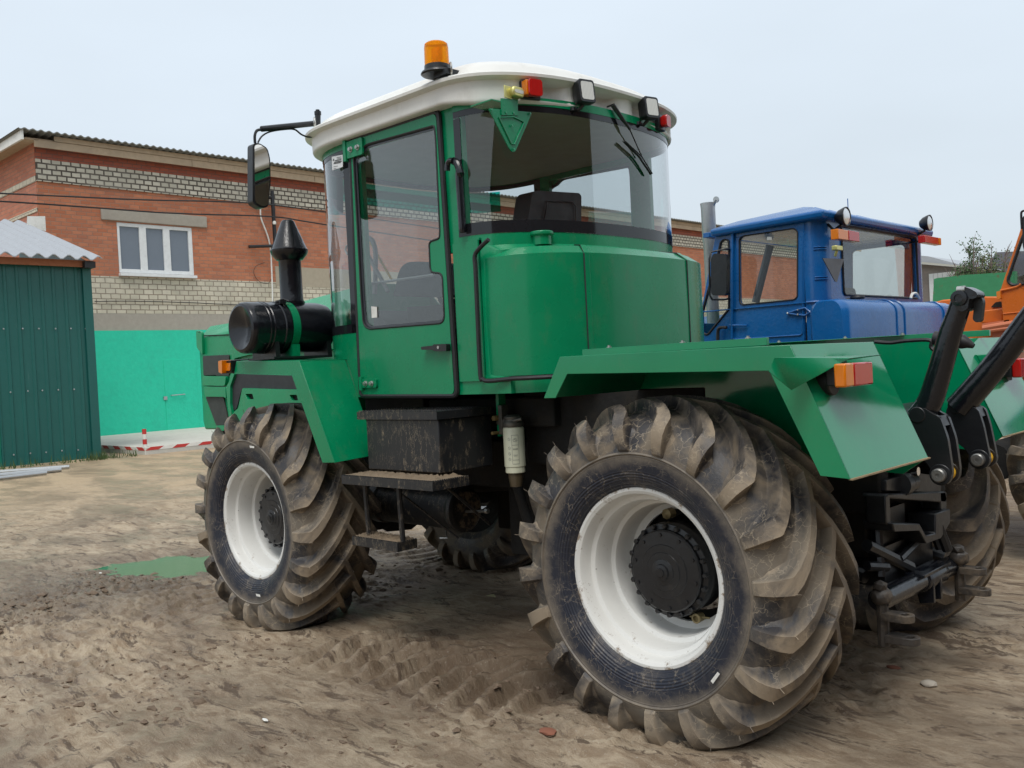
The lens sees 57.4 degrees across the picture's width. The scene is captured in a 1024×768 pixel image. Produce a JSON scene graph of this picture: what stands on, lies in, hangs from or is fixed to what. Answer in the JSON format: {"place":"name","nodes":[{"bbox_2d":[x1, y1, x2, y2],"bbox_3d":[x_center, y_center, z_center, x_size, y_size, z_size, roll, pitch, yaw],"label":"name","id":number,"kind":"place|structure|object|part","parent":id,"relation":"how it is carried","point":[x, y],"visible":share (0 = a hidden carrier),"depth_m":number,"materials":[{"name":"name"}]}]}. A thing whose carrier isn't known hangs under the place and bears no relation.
{"place":"outdoors","nodes":[
{"label":"outdoors","id":0,"kind":"place"},
{"bbox_2d":[0,448,136,469],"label":"grass","id":1,"kind":"structure","parent":0,"point":[96,457],"depth_m":19.09,"materials":[{"name":"green plant"}]},
{"bbox_2d":[0,436,1023,767],"bbox_3d":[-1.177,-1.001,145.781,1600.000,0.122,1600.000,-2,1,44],"label":"ground","id":2,"kind":"structure","parent":0,"point":[454,630],"depth_m":4.51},
{"bbox_2d":[0,471,46,479],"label":"metal pipe","id":3,"kind":"object","parent":2,"relation":"on","point":[13,476],"visible":1,"depth_m":15.92,"materials":[{"name":"silver metal"}]},
{"bbox_2d":[0,467,61,475],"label":"metal pipe","id":4,"kind":"object","parent":2,"relation":"on","point":[53,470],"visible":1,"depth_m":16.48,"materials":[{"name":"silver metal"}]},
{"bbox_2d":[0,465,69,472],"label":"metal pipe","id":5,"kind":"object","parent":2,"relation":"on","point":[33,468],"visible":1,"depth_m":17.06,"materials":[{"name":"silver metal"}]},
{"bbox_2d":[0,216,101,466],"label":"metal shed","id":6,"kind":"structure","parent":2,"relation":"on","point":[49,405],"depth_m":19.24,"materials":[{"name":"green metal"}]},
{"bbox_2d":[142,429,146,446],"bbox_3d":[-7.866,1.238,20.038,0.090,0.547,0.088,-2,1,44],"label":"striped post","id":7,"kind":"object","parent":2,"relation":"on","point":[144,436],"visible":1,"depth_m":20.00,"materials":[{"name":"red paint"}]},
{"bbox_2d":[85,556,208,579],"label":"puddle","id":8,"kind":"object","parent":2,"relation":"on","point":[169,567],"visible":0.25,"depth_m":7.68,"materials":[{"name":"green liquid"}]},
{"bbox_2d":[101,427,214,454],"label":"concrete platform","id":9,"kind":"structure","parent":2,"relation":"on","point":[167,441],"depth_m":21.67,"materials":[{"name":"grey concrete"}]},
{"bbox_2d":[0,550,716,767],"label":"mud clods","id":10,"kind":"object","parent":2,"relation":"on","point":[196,701],"visible":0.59,"depth_m":4.50,"materials":[{"name":"brown soil"}]},
{"bbox_2d":[0,127,860,435],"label":"brick building","id":11,"kind":"structure","parent":2,"relation":"on","point":[148,353],"depth_m":27.25,"materials":[{"name":"red brick"}]},
{"bbox_2d":[116,222,196,278],"bbox_3d":[-10.210,-3.821,26.899,0.250,1.507,2.275,-2,1,44],"label":"window","id":12,"kind":"structure","parent":11,"relation":"in","point":[144,250],"depth_m":26.92,"materials":[{"name":"white plastic"}]},
{"bbox_2d":[95,301,236,304],"bbox_3d":[-8.690,-2.430,28.371,0.026,0.097,7.820,-2,1,44],"label":"cable","id":13,"kind":"object","parent":11,"relation":"attached to","point":[162,301],"visible":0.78,"depth_m":26.85,"materials":[{"name":"black rubber"}]},
{"bbox_2d":[163,359,198,429],"bbox_3d":[-9.644,0.326,27.263,0.095,2.100,1.046,-2,1,44],"label":"door","id":14,"kind":"structure","parent":11,"relation":"in","point":[180,379],"depth_m":27.29,"materials":[{"name":"teal paint"}]},
{"bbox_2d":[0,201,429,240],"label":"cable","id":15,"kind":"object","parent":11,"relation":"attached to","point":[195,214],"visible":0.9,"depth_m":26.96,"materials":[{"name":"black rubber"}]},
{"bbox_2d":[0,193,477,234],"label":"cable","id":16,"kind":"object","parent":11,"relation":"attached to","point":[192,201],"visible":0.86,"depth_m":26.61,"materials":[{"name":"black rubber"}]},
{"bbox_2d":[248,191,276,247],"bbox_3d":[-7.784,-5.120,29.142,0.932,1.863,0.203,-4,1,-37],"label":"cable mast","id":17,"kind":"object","parent":11,"relation":"attached to","point":[271,196],"visible":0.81,"depth_m":29.35,"materials":[{"name":"black metal"}]},
{"bbox_2d":[260,209,272,300],"bbox_3d":[-7.695,-3.946,29.381,0.043,3.122,0.344,-2,1,44],"label":"cable","id":18,"kind":"object","parent":11,"relation":"attached to","point":[270,255],"visible":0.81,"depth_m":29.46,"materials":[{"name":"white rubber"}]},
{"bbox_2d":[539,727,556,735],"bbox_3d":[0.142,1.353,3.642,0.079,0.022,0.062,-2,1,44],"label":"brick fragment","id":19,"kind":"object","parent":2,"relation":"on","point":[547,731],"visible":1,"depth_m":3.63,"materials":[{"name":"brick"}]},
{"bbox_2d":[195,40,1023,751],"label":"green tractor","id":20,"kind":"object","parent":2,"relation":"on","point":[611,444],"visible":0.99,"depth_m":4.51,"materials":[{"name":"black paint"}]},
{"bbox_3d":[-0.610,-0.649,4.961,0.825,1.467,0.063,-2,1,44],"label":"door","id":21,"kind":"part","parent":20,"relation":"part of","materials":[{"name":"green paint"}]},
{"bbox_3d":[0.529,-0.728,6.141,0.825,1.467,0.029,-2,1,44],"label":"door","id":22,"kind":"part","parent":20,"relation":"part of","materials":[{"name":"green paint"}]},
{"bbox_2d":[700,196,1023,519],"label":"blue tractor","id":23,"kind":"object","parent":2,"relation":"on","point":[827,301],"visible":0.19,"depth_m":7.38,"materials":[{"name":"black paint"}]},
{"bbox_2d":[886,665,900,669],"bbox_3d":[1.731,1.287,4.243,0.065,0.016,0.047,-2,1,44],"label":"brick fragment","id":24,"kind":"object","parent":2,"relation":"on","point":[893,667],"visible":0.94,"depth_m":4.24,"materials":[{"name":"red brick"}]},
{"bbox_2d":[920,679,936,687],"bbox_3d":[1.789,1.287,4.015,0.070,0.033,0.057,-2,1,44],"label":"stone","id":25,"kind":"object","parent":2,"relation":"on","point":[929,683],"visible":1,"depth_m":4.00,"materials":[{"name":"white stone"}]},
{"bbox_2d":[921,256,998,301],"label":"barn","id":26,"kind":"structure","parent":2,"relation":"on","point":[932,270],"depth_m":44.35,"materials":[{"name":"grey wood"}]},
{"bbox_2d":[929,274,933,300],"bbox_3d":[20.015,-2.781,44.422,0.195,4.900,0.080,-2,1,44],"label":"pale door","id":27,"kind":"structure","parent":26,"relation":"in","point":[931,280],"depth_m":44.36,"materials":[{"name":"white"}]},
{"bbox_2d":[946,254,979,276],"bbox_3d":[13.646,-1.807,27.631,2.315,4.239,1.961,-2,1,44],"label":"bare shrub","id":28,"kind":"object","parent":2,"relation":"on","point":[964,266],"visible":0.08,"depth_m":27.71,"materials":[{"name":"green plant"}]},
{"bbox_2d":[933,271,1016,301],"bbox_3d":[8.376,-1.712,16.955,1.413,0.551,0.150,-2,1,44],"label":"green metal fence","id":29,"kind":"object","parent":2,"relation":"on","point":[987,284],"visible":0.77,"depth_m":16.89,"materials":[{"name":"green metal"}]},
{"bbox_2d":[937,210,1023,379],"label":"orange tractor","id":30,"kind":"object","parent":2,"relation":"on","point":[1004,307],"visible":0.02,"depth_m":10.10,"materials":[{"name":"paint"}]},
{"bbox_2d":[950,231,1023,276],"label":"tree","id":31,"kind":"object","parent":2,"relation":"on","point":[970,253],"visible":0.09,"depth_m":27.57,"materials":[{"name":"green plant"}]},
{"bbox_2d":[975,247,1014,273],"bbox_3d":[14.197,-1.920,27.860,1.654,4.388,2.238,-2,1,44],"label":"bush","id":32,"kind":"object","parent":2,"relation":"on","point":[987,262],"visible":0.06,"depth_m":27.38,"materials":[{"name":"green plant"}]},
{"bbox_2d":[990,241,1019,272],"bbox_3d":[14.150,-1.886,27.275,1.768,4.349,2.033,-2,1,44],"label":"bare shrub","id":33,"kind":"object","parent":2,"relation":"on","point":[1005,261],"visible":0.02,"depth_m":26.61,"materials":[{"name":"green plant"}]},
{"bbox_2d":[986,251,1023,282],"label":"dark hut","id":34,"kind":"object","parent":2,"relation":"on","point":[1019,266],"visible":0.12,"depth_m":46.97,"materials":[{"name":"grey"}]},
{"bbox_2d":[0,0,1023,296],"label":"sky","id":35,"kind":"structure","parent":0,"point":[905,112],"materials":[{"name":"white"}]}
]}

